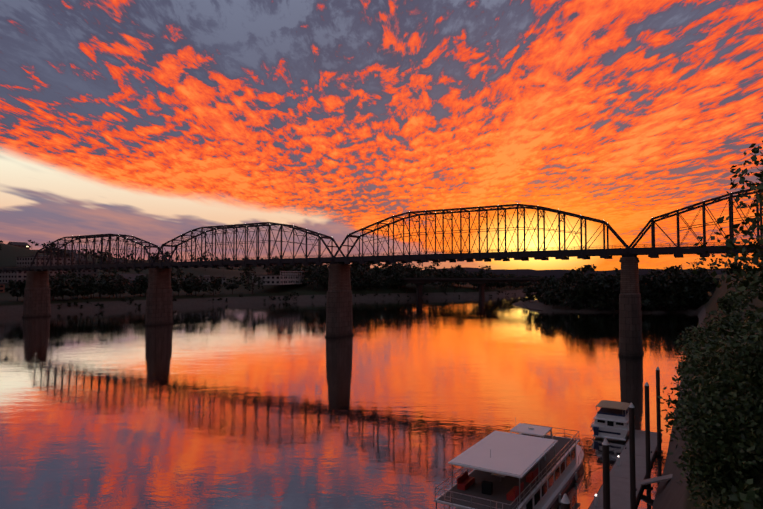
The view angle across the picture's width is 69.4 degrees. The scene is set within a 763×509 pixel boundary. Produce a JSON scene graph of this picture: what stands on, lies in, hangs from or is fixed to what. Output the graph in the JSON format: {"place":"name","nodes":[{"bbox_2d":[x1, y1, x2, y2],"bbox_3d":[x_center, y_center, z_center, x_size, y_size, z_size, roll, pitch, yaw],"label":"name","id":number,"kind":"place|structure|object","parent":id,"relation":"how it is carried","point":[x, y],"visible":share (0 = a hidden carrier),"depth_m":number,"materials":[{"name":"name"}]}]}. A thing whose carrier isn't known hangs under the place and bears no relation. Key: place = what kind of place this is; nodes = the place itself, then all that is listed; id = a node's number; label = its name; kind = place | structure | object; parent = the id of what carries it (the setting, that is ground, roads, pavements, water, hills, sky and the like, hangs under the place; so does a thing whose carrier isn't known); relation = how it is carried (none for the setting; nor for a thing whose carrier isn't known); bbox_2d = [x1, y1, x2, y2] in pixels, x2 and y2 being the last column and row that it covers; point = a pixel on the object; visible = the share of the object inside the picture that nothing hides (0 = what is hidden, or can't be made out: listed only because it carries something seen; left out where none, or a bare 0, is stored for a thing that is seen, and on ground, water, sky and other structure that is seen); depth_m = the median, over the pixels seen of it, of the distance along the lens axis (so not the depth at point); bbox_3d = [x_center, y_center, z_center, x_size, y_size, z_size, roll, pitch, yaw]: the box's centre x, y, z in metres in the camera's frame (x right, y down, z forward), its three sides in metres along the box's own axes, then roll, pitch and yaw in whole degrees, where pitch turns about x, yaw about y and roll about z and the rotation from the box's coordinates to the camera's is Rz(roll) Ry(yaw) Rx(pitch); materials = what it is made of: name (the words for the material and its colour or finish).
{"place":"outdoors","nodes":[
{"label":"outdoors","id":0,"kind":"place"},
{"bbox_2d":[0,292,698,508],"bbox_3d":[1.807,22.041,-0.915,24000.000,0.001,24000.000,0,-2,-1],"label":"river water","id":1,"kind":"structure","parent":0,"point":[395,403],"depth_m":100.25,"materials":[{"name":"orange liquid"}]},
{"bbox_2d":[434,417,620,508],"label":"houseboat","id":2,"kind":"object","parent":1,"relation":"on","point":[529,466],"visible":1,"depth_m":49.81,"materials":[{"name":"white"}]},
{"bbox_2d":[590,400,629,440],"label":"cabin cruiser","id":3,"kind":"object","parent":1,"relation":"on","point":[611,420],"visible":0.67,"depth_m":75.36,"materials":[{"name":"white plastic"}]},
{"bbox_2d":[560,367,662,508],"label":"mooring posts","id":4,"kind":"object","parent":1,"relation":"on","point":[565,502],"visible":0.9,"depth_m":48.75,"materials":[{"name":"metal"}]},
{"bbox_2d":[588,430,672,508],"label":"marina dock","id":5,"kind":"object","parent":1,"relation":"on","point":[620,484],"visible":0.6,"depth_m":59.05,"materials":[{"name":"concrete"}]},
{"bbox_2d":[0,243,762,508],"bbox_3d":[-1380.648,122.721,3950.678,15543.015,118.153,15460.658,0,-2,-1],"label":"terrain","id":6,"kind":"structure","parent":0,"point":[672,493],"depth_m":411.68,"materials":[{"name":"plant"}]},
{"bbox_2d":[0,242,437,292],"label":"shore buildings","id":7,"kind":"structure","parent":6,"relation":"on","point":[293,277],"depth_m":492.09,"materials":[{"name":"brick"}]},
{"bbox_2d":[0,240,543,309],"bbox_3d":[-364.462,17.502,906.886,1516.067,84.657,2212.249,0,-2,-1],"label":"shore tree","id":8,"kind":"object","parent":6,"relation":"on","point":[70,288],"depth_m":524.55,"materials":[{"name":"plant"}]},
{"bbox_2d":[22,257,643,357],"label":"bridge piers","id":9,"kind":"structure","parent":6,"relation":"on","point":[159,308],"depth_m":201.38,"materials":[{"name":"black concrete"}]},
{"bbox_2d":[0,189,762,271],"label":"truss bridge","id":10,"kind":"structure","parent":9,"relation":"on","point":[653,251],"depth_m":189.79,"materials":[{"name":"black metal"}]},
{"bbox_2d":[223,268,719,299],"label":"girder bridge","id":11,"kind":"structure","parent":6,"relation":"on","point":[481,283],"depth_m":517.69,"materials":[{"name":"concrete"}]},
{"bbox_2d":[515,258,762,311],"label":"trees","id":12,"kind":"object","parent":6,"relation":"on","point":[670,282],"depth_m":336.76,"materials":[{"name":"plant"}]},
{"bbox_2d":[657,140,762,508],"bbox_3d":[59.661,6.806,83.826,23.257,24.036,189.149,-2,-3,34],"label":"tree","id":13,"kind":"object","parent":6,"relation":"on","point":[726,408],"depth_m":27.70,"materials":[{"name":"green plant"}]},
{"bbox_2d":[0,0,762,270],"label":"sky","id":14,"kind":"structure","parent":0,"point":[156,122],"materials":[{"name":"orange"}]},
{"bbox_2d":[421,267,724,270],"bbox_3d":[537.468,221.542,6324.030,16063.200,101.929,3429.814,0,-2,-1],"label":"distant hills","id":15,"kind":"structure","parent":0,"point":[477,269],"depth_m":4682.84,"materials":[{"name":"black"}]},
{"bbox_2d":[430,268,726,276],"bbox_3d":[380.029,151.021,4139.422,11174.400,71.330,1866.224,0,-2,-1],"label":"distant hills","id":16,"kind":"structure","parent":0,"point":[520,272],"depth_m":3291.86,"materials":[{"name":"black"}]},
{"bbox_2d":[525,272,726,277],"bbox_3d":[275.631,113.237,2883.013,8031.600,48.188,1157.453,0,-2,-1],"label":"distant hills","id":17,"kind":"structure","parent":0,"point":[558,275],"depth_m":2388.07,"materials":[{"name":"black"}]}
]}

